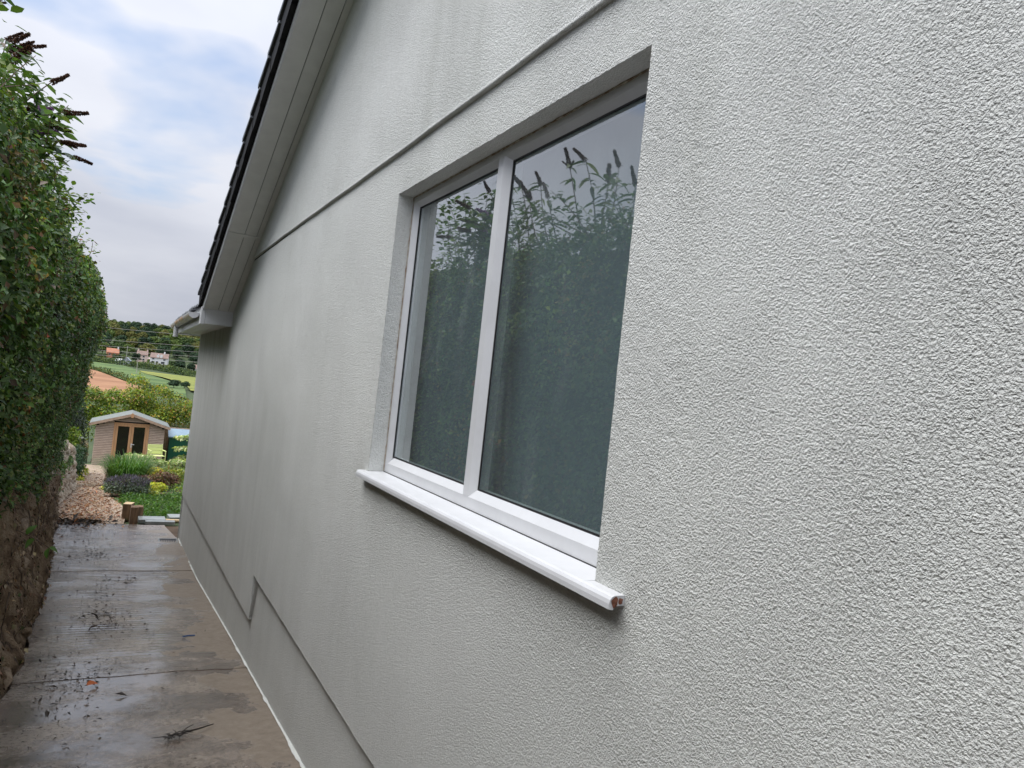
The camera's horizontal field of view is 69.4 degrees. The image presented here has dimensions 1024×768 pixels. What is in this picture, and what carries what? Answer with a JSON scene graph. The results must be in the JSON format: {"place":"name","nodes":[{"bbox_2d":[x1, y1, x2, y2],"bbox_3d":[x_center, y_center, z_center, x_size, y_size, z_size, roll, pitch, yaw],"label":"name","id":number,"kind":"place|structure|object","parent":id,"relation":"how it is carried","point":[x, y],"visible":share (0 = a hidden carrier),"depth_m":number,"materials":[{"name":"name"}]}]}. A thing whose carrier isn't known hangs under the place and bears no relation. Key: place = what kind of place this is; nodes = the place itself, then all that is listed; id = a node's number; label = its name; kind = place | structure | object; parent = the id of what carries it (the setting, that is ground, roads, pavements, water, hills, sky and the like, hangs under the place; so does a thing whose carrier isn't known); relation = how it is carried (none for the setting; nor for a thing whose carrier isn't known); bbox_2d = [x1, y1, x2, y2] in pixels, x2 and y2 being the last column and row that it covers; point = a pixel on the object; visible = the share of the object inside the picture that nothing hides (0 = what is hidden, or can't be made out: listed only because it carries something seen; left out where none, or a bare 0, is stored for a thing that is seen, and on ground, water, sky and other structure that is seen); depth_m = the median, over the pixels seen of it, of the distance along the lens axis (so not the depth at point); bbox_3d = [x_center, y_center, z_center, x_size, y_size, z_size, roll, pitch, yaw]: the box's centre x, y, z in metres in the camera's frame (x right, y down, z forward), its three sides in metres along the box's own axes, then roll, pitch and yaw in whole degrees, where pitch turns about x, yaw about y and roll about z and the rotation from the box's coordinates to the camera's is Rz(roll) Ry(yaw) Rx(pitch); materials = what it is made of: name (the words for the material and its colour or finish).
{"place":"outdoors","nodes":[
{"label":"outdoors","id":0,"kind":"place"},
{"bbox_2d":[58,464,124,523],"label":"gravel path","id":1,"kind":"structure","parent":0,"point":[97,470],"depth_m":16.91,"materials":[{"name":"gravel"}]},
{"bbox_2d":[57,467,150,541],"bbox_3d":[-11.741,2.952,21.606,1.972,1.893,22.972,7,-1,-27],"label":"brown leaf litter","id":2,"kind":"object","parent":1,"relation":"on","point":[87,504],"visible":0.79,"depth_m":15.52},
{"bbox_2d":[85,369,142,401],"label":"ploughed field","id":3,"kind":"structure","parent":0,"point":[103,381],"depth_m":303.30,"materials":[{"name":"soil"}]},
{"bbox_2d":[61,337,196,525],"bbox_3d":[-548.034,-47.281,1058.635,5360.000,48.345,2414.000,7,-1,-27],"label":"ground","id":4,"kind":"structure","parent":0,"point":[189,394],"depth_m":300.15,"materials":[{"name":"green plant"}]},
{"bbox_2d":[0,0,32,112],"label":"butterfly bush","id":5,"kind":"object","parent":4,"relation":"on","point":[15,41],"visible":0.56,"depth_m":4.92,"materials":[{"name":"green plant"}]},
{"bbox_2d":[0,467,62,699],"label":"earth bank","id":6,"kind":"structure","parent":4,"relation":"on","point":[24,576],"depth_m":6.15,"materials":[{"name":"brown soil"}]},
{"bbox_2d":[16,525,57,558],"bbox_3d":[-3.535,1.134,5.374,0.079,0.340,0.632,6,-1,9],"label":"bramble shoot","id":7,"kind":"object","parent":6,"relation":"on","point":[30,529],"visible":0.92,"depth_m":5.45,"materials":[{"name":"green plant"}]},
{"bbox_2d":[0,38,110,518],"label":"hedge","id":8,"kind":"object","parent":6,"relation":"on","point":[54,319],"visible":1,"depth_m":4.81,"materials":[{"name":"green plant"}]},
{"bbox_2d":[0,5,52,113],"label":"hedge sapling","id":9,"kind":"object","parent":8,"relation":"in","point":[13,88],"visible":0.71,"depth_m":4.38,"materials":[{"name":"green plant"}]},
{"bbox_2d":[5,70,71,203],"bbox_3d":[-4.498,-2.083,6.875,0.612,1.218,2.500,7,-1,-27],"label":"hedge sapling","id":10,"kind":"object","parent":8,"relation":"on","point":[51,103],"visible":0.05,"depth_m":6.75,"materials":[{"name":"green plant"}]},
{"bbox_2d":[2,70,77,193],"bbox_3d":[-3.778,-1.868,5.731,0.733,1.107,0.879,7,-1,-27],"label":"hedge sapling","id":11,"kind":"object","parent":8,"relation":"on","point":[43,154],"visible":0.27,"depth_m":5.78,"materials":[{"name":"green plant"}]},
{"bbox_2d":[0,31,92,164],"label":"butterfly bush","id":12,"kind":"object","parent":8,"relation":"in","point":[73,114],"visible":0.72,"depth_m":5.83,"materials":[{"name":"green plant"}]},
{"bbox_2d":[45,155,95,225],"bbox_3d":[-4.271,-1.657,6.936,0.694,0.676,2.246,7,-1,-27],"label":"hedge sapling","id":13,"kind":"object","parent":8,"relation":"on","point":[79,199],"visible":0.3,"depth_m":6.83,"materials":[{"name":"green plant"}]},
{"bbox_2d":[72,226,100,261],"bbox_3d":[-5.548,-1.537,9.299,0.686,0.601,2.688,7,-1,-27],"label":"hedge sapling","id":14,"kind":"object","parent":8,"relation":"on","point":[73,229],"visible":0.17,"depth_m":8.75,"materials":[{"name":"green plant"}]},
{"bbox_2d":[50,440,76,504],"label":"garden wall","id":15,"kind":"structure","parent":4,"relation":"on","point":[69,486],"depth_m":17.11,"materials":[{"name":"grey stone"}]},
{"bbox_2d":[58,439,73,493],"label":"wall ferns","id":16,"kind":"object","parent":15,"relation":"on","point":[65,465],"depth_m":15.04,"materials":[{"name":"green plant"}]},
{"bbox_2d":[67,426,82,450],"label":"lime shrub","id":17,"kind":"object","parent":4,"relation":"on","point":[73,437],"visible":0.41,"depth_m":22.03,"materials":[{"name":"green plant"}]},
{"bbox_2d":[69,401,88,446],"bbox_3d":[-14.083,1.416,22.359,2.185,3.330,7.910,7,-1,-18],"label":"dark evergreen","id":18,"kind":"object","parent":4,"relation":"on","point":[80,421],"visible":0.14,"depth_m":23.44,"materials":[{"name":"green plant"}]},
{"bbox_2d":[74,444,88,476],"bbox_3d":[-12.091,2.276,20.446,0.623,1.184,1.438,7,-1,-27],"label":"trailing conifer","id":19,"kind":"object","parent":4,"relation":"on","point":[80,455],"visible":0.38,"depth_m":20.44,"materials":[{"name":"green plant"}]},
{"bbox_2d":[76,466,89,480],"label":"yellow edging plant","id":20,"kind":"object","parent":4,"relation":"on","point":[78,478],"visible":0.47,"depth_m":23.62,"materials":[{"name":"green plant"}]},
{"bbox_2d":[79,439,88,457],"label":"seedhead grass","id":21,"kind":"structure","parent":4,"relation":"on","point":[86,445],"depth_m":25.55,"materials":[{"name":"beige plant"}]},
{"bbox_2d":[57,512,126,526],"bbox_3d":[-7.478,2.438,13.116,1.171,0.273,1.087,7,-1,-27],"label":"muddy leaf drift","id":22,"kind":"object","parent":4,"relation":"on","point":[87,521],"visible":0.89,"depth_m":13.06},
{"bbox_2d":[97,343,109,352],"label":"tree","id":23,"kind":"object","parent":4,"relation":"on","point":[104,346],"visible":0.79,"depth_m":564.28,"materials":[{"name":"green plant"}]},
{"bbox_2d":[79,384,129,462],"bbox_3d":[-21.397,2.031,37.969,3.036,4.040,2.544,7,-1,-27],"label":"hedge shrub","id":24,"kind":"object","parent":4,"relation":"on","point":[100,409],"visible":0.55,"depth_m":37.78,"materials":[{"name":"green plant"}]},
{"bbox_2d":[102,336,110,343],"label":"tree","id":25,"kind":"object","parent":4,"relation":"on","point":[107,339],"visible":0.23,"depth_m":592.20,"materials":[{"name":"green plant"}]},
{"bbox_2d":[107,329,115,339],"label":"tree","id":26,"kind":"object","parent":4,"relation":"on","point":[112,333],"visible":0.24,"depth_m":635.62,"materials":[{"name":"green plant"}]},
{"bbox_2d":[106,347,118,357],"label":"house","id":27,"kind":"structure","parent":4,"relation":"on","point":[110,351],"depth_m":557.30,"materials":[{"name":"orange tile"}]},
{"bbox_2d":[106,320,119,329],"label":"tree","id":28,"kind":"object","parent":4,"relation":"on","point":[113,322],"visible":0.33,"depth_m":732.61,"materials":[{"name":"green plant"}]},
{"bbox_2d":[107,324,121,336],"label":"tree","id":29,"kind":"object","parent":4,"relation":"on","point":[113,327],"visible":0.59,"depth_m":694.89,"materials":[{"name":"green plant"}]},
{"bbox_2d":[110,343,122,353],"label":"tree","id":30,"kind":"object","parent":4,"relation":"on","point":[119,345],"visible":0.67,"depth_m":570.99,"materials":[{"name":"green plant"}]},
{"bbox_2d":[112,339,125,350],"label":"tree","id":31,"kind":"object","parent":4,"relation":"on","point":[121,341],"visible":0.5,"depth_m":589.08,"materials":[{"name":"green plant"}]},
{"bbox_2d":[115,330,124,336],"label":"tree","id":32,"kind":"object","parent":4,"relation":"on","point":[117,333],"visible":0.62,"depth_m":672.26,"materials":[{"name":"green plant"}]},
{"bbox_2d":[115,335,126,341],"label":"tree","id":33,"kind":"object","parent":4,"relation":"on","point":[120,337],"visible":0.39,"depth_m":614.12,"materials":[{"name":"green plant"}]},
{"bbox_2d":[120,323,129,329],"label":"tree","id":34,"kind":"object","parent":4,"relation":"on","point":[123,325],"visible":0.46,"depth_m":745.66,"materials":[{"name":"green plant"}]},
{"bbox_2d":[122,327,129,335],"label":"tree","id":35,"kind":"object","parent":4,"relation":"on","point":[128,330],"visible":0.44,"depth_m":712.99,"materials":[{"name":"green plant"}]},
{"bbox_2d":[123,344,134,354],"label":"tree","id":36,"kind":"object","parent":4,"relation":"on","point":[131,348],"visible":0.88,"depth_m":584.21,"materials":[{"name":"green plant"}]},
{"bbox_2d":[89,410,170,466],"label":"garden shed","id":37,"kind":"structure","parent":4,"relation":"on","point":[132,431],"depth_m":32.05,"materials":[{"name":"brown wood"}]},
{"bbox_2d":[113,424,131,459],"bbox_3d":[-16.845,2.588,31.971,0.605,1.702,0.040,7,-1,-27],"label":"door","id":38,"kind":"structure","parent":37,"relation":"in","point":[121,442],"depth_m":31.97,"materials":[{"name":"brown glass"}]},
{"bbox_2d":[129,425,147,459],"bbox_3d":[-16.293,2.653,32.231,0.605,1.702,0.093,7,-1,-27],"label":"door","id":39,"kind":"structure","parent":37,"relation":"in","point":[137,443],"depth_m":32.26,"materials":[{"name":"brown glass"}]},
{"bbox_2d":[125,331,137,338],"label":"tree","id":40,"kind":"object","parent":4,"relation":"on","point":[129,334],"visible":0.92,"depth_m":675.51,"materials":[{"name":"green plant"}]},
{"bbox_2d":[126,338,138,347],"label":"tree","id":41,"kind":"object","parent":4,"relation":"on","point":[133,341],"visible":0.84,"depth_m":604.28,"materials":[{"name":"green plant"}]},
{"bbox_2d":[89,366,177,398],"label":"hedgerow","id":42,"kind":"object","parent":4,"relation":"on","point":[110,372],"visible":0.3,"depth_m":344.75,"materials":[{"name":"plant"}]},
{"bbox_2d":[129,505,138,524],"bbox_3d":[-6.913,2.403,13.529,0.125,0.330,0.200,7,-1,-31],"label":"timber block","id":43,"kind":"object","parent":4,"relation":"on","point":[134,511],"depth_m":13.45,"materials":[{"name":"wood"}]},
{"bbox_2d":[130,322,139,329],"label":"tree","id":44,"kind":"object","parent":4,"relation":"on","point":[132,324],"visible":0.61,"depth_m":785.05,"materials":[{"name":"green plant"}]},
{"bbox_2d":[131,353,141,360],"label":"tree","id":45,"kind":"object","parent":4,"relation":"on","point":[136,356],"visible":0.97,"depth_m":526.39,"materials":[{"name":"green plant"}]},
{"bbox_2d":[116,373,165,415],"bbox_3d":[-19.988,1.835,39.469,2.976,4.943,2.468,7,-1,-27],"label":"hedge shrub","id":46,"kind":"object","parent":4,"relation":"on","point":[145,406],"visible":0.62,"depth_m":39.16,"materials":[{"name":"green plant"}]},
{"bbox_2d":[136,332,147,337],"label":"tree","id":47,"kind":"object","parent":4,"relation":"on","point":[143,334],"visible":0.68,"depth_m":677.70,"materials":[{"name":"green plant"}]},
{"bbox_2d":[136,349,149,362],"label":"house","id":48,"kind":"structure","parent":4,"relation":"on","point":[143,354],"depth_m":545.39,"materials":[{"name":"brown tile"}]},
{"bbox_2d":[92,357,195,376],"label":"hedgerow","id":49,"kind":"object","parent":4,"relation":"on","point":[168,369],"visible":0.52,"depth_m":477.41,"materials":[{"name":"plant"}]},
{"bbox_2d":[93,355,195,373],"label":"hedgerow","id":50,"kind":"object","parent":4,"relation":"on","point":[164,365],"visible":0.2,"depth_m":500.01,"materials":[{"name":"plant"}]},
{"bbox_2d":[139,326,150,332],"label":"tree","id":51,"kind":"object","parent":4,"relation":"on","point":[145,329],"visible":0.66,"depth_m":743.99,"materials":[{"name":"green plant"}]},
{"bbox_2d":[137,336,153,349],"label":"tree","id":52,"kind":"object","parent":4,"relation":"on","point":[142,339],"visible":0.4,"depth_m":602.73,"materials":[{"name":"green plant"}]},
{"bbox_2d":[138,343,156,354],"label":"tree","id":53,"kind":"object","parent":4,"relation":"on","point":[150,348],"visible":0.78,"depth_m":577.56,"materials":[{"name":"green plant"}]},
{"bbox_2d":[138,516,165,523],"bbox_3d":[-6.764,2.552,13.894,0.460,0.080,0.340,7,-1,-29],"label":"slate slab","id":54,"kind":"object","parent":4,"relation":"on","point":[141,519],"depth_m":13.83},
{"bbox_2d":[147,330,156,337],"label":"tree","id":55,"kind":"object","parent":4,"relation":"on","point":[151,333],"visible":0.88,"depth_m":721.14,"materials":[{"name":"green plant"}]},
{"bbox_2d":[150,336,159,346],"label":"tree","id":56,"kind":"object","parent":4,"relation":"on","point":[157,341],"visible":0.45,"depth_m":653.65,"materials":[{"name":"green plant"}]},
{"bbox_2d":[150,323,159,329],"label":"tree","id":57,"kind":"object","parent":4,"relation":"on","point":[153,326],"visible":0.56,"depth_m":796.29,"materials":[{"name":"green plant"}]},
{"bbox_2d":[147,444,166,459],"bbox_3d":[-15.059,3.010,31.323,0.614,0.887,0.606,7,-1,-41],"label":"garden chair","id":58,"kind":"object","parent":4,"relation":"on","point":[152,450],"visible":0.74,"depth_m":31.45,"materials":[{"name":"yellow paint"}]},
{"bbox_2d":[154,328,160,337],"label":"tree","id":59,"kind":"object","parent":4,"relation":"on","point":[156,330],"visible":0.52,"depth_m":758.47,"materials":[{"name":"green plant"}]},
{"bbox_2d":[150,352,168,364],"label":"house","id":60,"kind":"structure","parent":4,"relation":"on","point":[155,357],"depth_m":512.87,"materials":[{"name":"white tile"}]},
{"bbox_2d":[156,345,170,354],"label":"tree","id":61,"kind":"object","parent":4,"relation":"on","point":[166,349],"visible":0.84,"depth_m":583.80,"materials":[{"name":"green plant"}]},
{"bbox_2d":[157,339,171,346],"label":"tree","id":62,"kind":"object","parent":4,"relation":"on","point":[163,342],"visible":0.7,"depth_m":638.14,"materials":[{"name":"green plant"}]},
{"bbox_2d":[159,329,169,337],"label":"tree","id":63,"kind":"object","parent":4,"relation":"on","point":[164,333],"visible":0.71,"depth_m":714.29,"materials":[{"name":"green plant"}]},
{"bbox_2d":[149,384,192,428],"bbox_3d":[-18.183,2.231,39.771,2.785,4.421,2.467,7,-1,-27],"label":"hedge shrub","id":64,"kind":"object","parent":4,"relation":"on","point":[173,413],"visible":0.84,"depth_m":39.26,"materials":[{"name":"green plant"}]},
{"bbox_2d":[167,380,180,387],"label":"tree","id":65,"kind":"object","parent":4,"relation":"on","point":[173,383],"visible":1,"depth_m":320.00,"materials":[{"name":"green plant"}]},
{"bbox_2d":[171,339,179,346],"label":"tree","id":66,"kind":"object","parent":4,"relation":"on","point":[174,342],"visible":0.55,"depth_m":659.10,"materials":[{"name":"green plant"}]},
{"bbox_2d":[162,428,189,460],"bbox_3d":[-15.239,3.089,35.728,3.720,1.790,0.100,7,-1,-27],"label":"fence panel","id":67,"kind":"object","parent":4,"relation":"on","point":[165,443],"visible":0.01,"depth_m":35.09,"materials":[{"name":"brown wood"}]},
{"bbox_2d":[170,333,181,341],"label":"tree","id":68,"kind":"object","parent":4,"relation":"on","point":[178,338],"visible":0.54,"depth_m":695.92,"materials":[{"name":"green plant"}]},
{"bbox_2d":[163,422,189,447],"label":"brown green hedge","id":69,"kind":"object","parent":4,"relation":"on","point":[171,425],"visible":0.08,"depth_m":38.00,"materials":[{"name":"green plant"}]},
{"bbox_2d":[166,428,189,465],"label":"green store","id":70,"kind":"structure","parent":4,"relation":"on","point":[172,443],"depth_m":33.93,"materials":[{"name":"metal"}]},
{"bbox_2d":[172,347,184,358],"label":"tree","id":71,"kind":"object","parent":4,"relation":"on","point":[177,351],"visible":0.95,"depth_m":601.45,"materials":[{"name":"green plant"}]},
{"bbox_2d":[173,359,185,367],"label":"tree","id":72,"kind":"object","parent":4,"relation":"on","point":[181,363],"visible":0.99,"depth_m":499.08,"materials":[{"name":"green plant"}]},
{"bbox_2d":[179,381,190,387],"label":"tree","id":73,"kind":"object","parent":4,"relation":"on","point":[184,383],"visible":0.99,"depth_m":325.90,"materials":[{"name":"green plant"}]},
{"bbox_2d":[180,337,193,344],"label":"tree","id":74,"kind":"object","parent":4,"relation":"on","point":[184,340],"visible":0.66,"depth_m":673.34,"materials":[{"name":"green plant"}]},
{"bbox_2d":[181,343,194,357],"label":"tree","id":75,"kind":"object","parent":4,"relation":"on","point":[187,347],"visible":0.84,"depth_m":622.21,"materials":[{"name":"green plant"}]},
{"bbox_2d":[187,363,195,369],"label":"tree","id":76,"kind":"object","parent":4,"relation":"on","point":[190,366],"visible":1,"depth_m":499.93,"materials":[{"name":"green plant"}]},
{"bbox_2d":[188,352,197,362],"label":"tree","id":77,"kind":"object","parent":4,"relation":"on","point":[193,358],"visible":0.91,"depth_m":595.10,"materials":[{"name":"green plant"}]},
{"bbox_2d":[170,0,1023,767],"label":"house","id":78,"kind":"structure","parent":4,"relation":"on","point":[608,382],"depth_m":1.76,"materials":[{"name":"painted textured render"},{"name":"slate grey tile"},{"name":"white upvc"}]},
{"bbox_2d":[355,68,649,609],"bbox_3d":[-0.096,-0.200,2.675,0.245,1.517,2.197,7,-1,-27],"label":"window","id":79,"kind":"structure","parent":78,"relation":"in","point":[503,395],"depth_m":2.59,"materials":[{"name":"white plastic"}]},
{"bbox_2d":[91,362,186,397],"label":"green field","id":80,"kind":"structure","parent":0,"point":[154,380],"depth_m":376.52,"materials":[{"name":"plant"}]},
{"bbox_2d":[0,0,282,329],"label":"sky","id":81,"kind":"structure","parent":0,"point":[168,89],"materials":[{"name":"white"}]},
{"bbox_2d":[104,475,182,496],"bbox_3d":[-9.879,3.422,25.447,7.300,1.096,13.000,7,-1,-27],"label":"flower bed","id":82,"kind":"object","parent":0,"point":[117,495],"visible":0.06,"depth_m":19.90,"materials":[{"name":"plant"}]},
{"bbox_2d":[102,473,151,495],"bbox_3d":[-9.542,2.471,18.379,1.140,0.554,0.943,7,-1,-27],"label":"lavender","id":83,"kind":"object","parent":82,"relation":"on","point":[125,483],"visible":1,"depth_m":18.14,"materials":[{"name":"purple plant"}]},
{"bbox_2d":[86,451,175,478],"bbox_3d":[-11.155,2.468,21.526,2.574,1.031,2.626,7,-1,-27],"label":"strap leaf clump","id":84,"kind":"object","parent":82,"relation":"on","point":[124,466],"visible":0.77,"depth_m":21.26,"materials":[{"name":"plant"}]},
{"bbox_2d":[121,452,168,467],"bbox_3d":[-12.945,2.894,26.279,1.752,0.909,1.121,7,-1,-27],"label":"variegated dogwood","id":85,"kind":"object","parent":82,"relation":"on","point":[165,463],"visible":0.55,"depth_m":26.15,"materials":[{"name":"green plant"}]},
{"bbox_2d":[112,472,183,495],"bbox_3d":[-11.275,3.159,25.052,4.362,1.477,13.490,7,-1,-27],"label":"ground cover","id":86,"kind":"object","parent":82,"relation":"on","point":[177,488],"visible":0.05,"depth_m":20.05,"materials":[{"name":"green plant"}]},
{"bbox_2d":[140,482,167,492],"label":"golden shrub","id":87,"kind":"object","parent":82,"relation":"on","point":[155,486],"visible":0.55,"depth_m":19.52,"materials":[{"name":"yellow plant"}]},
{"bbox_2d":[147,467,162,475],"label":"yellow flowers","id":88,"kind":"object","parent":82,"relation":"on","point":[158,469],"visible":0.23,"depth_m":22.95,"materials":[{"name":"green plant"}]},
{"bbox_2d":[147,470,182,487],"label":"red brown shrub","id":89,"kind":"object","parent":82,"relation":"on","point":[163,477],"visible":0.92,"depth_m":20.67,"materials":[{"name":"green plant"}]},
{"bbox_2d":[161,459,185,475],"bbox_3d":[-11.416,2.950,25.309,1.234,0.828,0.909,7,-1,-27],"label":"variegated dogwood","id":90,"kind":"object","parent":82,"relation":"on","point":[181,463],"visible":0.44,"depth_m":25.12,"materials":[{"name":"green plant"}]},
{"bbox_2d":[162,467,184,487],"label":"yellow green perennial","id":91,"kind":"object","parent":82,"relation":"on","point":[180,470],"visible":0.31,"depth_m":21.77,"materials":[{"name":"green plant"}]},
{"bbox_2d":[173,434,188,459],"bbox_3d":[-11.316,2.540,26.258,1.475,1.827,0.862,7,-1,-27],"label":"variegated dogwood","id":92,"kind":"object","parent":82,"relation":"on","point":[180,448],"visible":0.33,"depth_m":25.96,"materials":[{"name":"green plant"}]},
{"bbox_2d":[111,491,181,518],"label":"lawn","id":93,"kind":"structure","parent":0,"point":[122,504],"depth_m":17.49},
{"bbox_2d":[121,502,134,521],"bbox_3d":[-7.298,2.425,14.063,0.150,0.330,0.240,6,-1,-13],"label":"timber block","id":94,"kind":"object","parent":93,"relation":"on","point":[126,510],"depth_m":13.95,"materials":[{"name":"wood"}]},
{"bbox_2d":[136,505,143,521],"bbox_3d":[-7.071,2.458,14.036,0.110,0.290,0.200,7,-1,-33],"label":"timber block","id":95,"kind":"object","parent":93,"relation":"on","point":[141,509],"depth_m":13.97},
{"bbox_2d":[167,514,179,518],"bbox_3d":[-6.467,2.624,14.502,0.500,0.090,0.350,7,-1,-33],"label":"slate slab","id":96,"kind":"object","parent":93,"relation":"on","point":[173,516],"depth_m":14.37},
{"bbox_2d":[0,524,300,767],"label":"concrete path","id":97,"kind":"structure","parent":0,"point":[166,597],"depth_m":5.36,"materials":[{"name":"concrete"}]},
{"bbox_2d":[87,680,97,684],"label":"fallen leaf","id":98,"kind":"object","parent":97,"relation":"on","point":[90,682],"visible":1,"depth_m":5.06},
{"bbox_2d":[1,523,197,767],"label":"dark leaf litter","id":99,"kind":"object","parent":97,"relation":"on","point":[65,679],"visible":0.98,"depth_m":6.41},
{"bbox_2d":[145,520,174,524],"bbox_3d":[-6.510,2.561,13.688,0.500,0.060,0.140,7,-1,-27],"label":"slate slab","id":100,"kind":"object","parent":97,"relation":"on","point":[159,522],"depth_m":13.64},
{"bbox_2d":[158,538,177,541],"bbox_3d":[-5.611,2.565,12.070,0.290,0.030,0.300,7,-1,-27],"label":"drain grate","id":101,"kind":"object","parent":97,"relation":"on","point":[167,539],"visible":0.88,"depth_m":12.13,"materials":[{"name":"black metal"}]},
{"bbox_2d":[153,723,213,739],"bbox_3d":[-1.901,2.030,4.321,0.131,0.039,0.370,5,-1,43],"label":"twig clump","id":102,"kind":"object","parent":97,"relation":"on","point":[171,736],"visible":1,"depth_m":4.29,"materials":[{"name":"black"}]},
{"bbox_2d":[139,370,195,390],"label":"yellow green field","id":103,"kind":"structure","parent":0,"point":[191,380],"depth_m":412.14,"materials":[{"name":"plant"}]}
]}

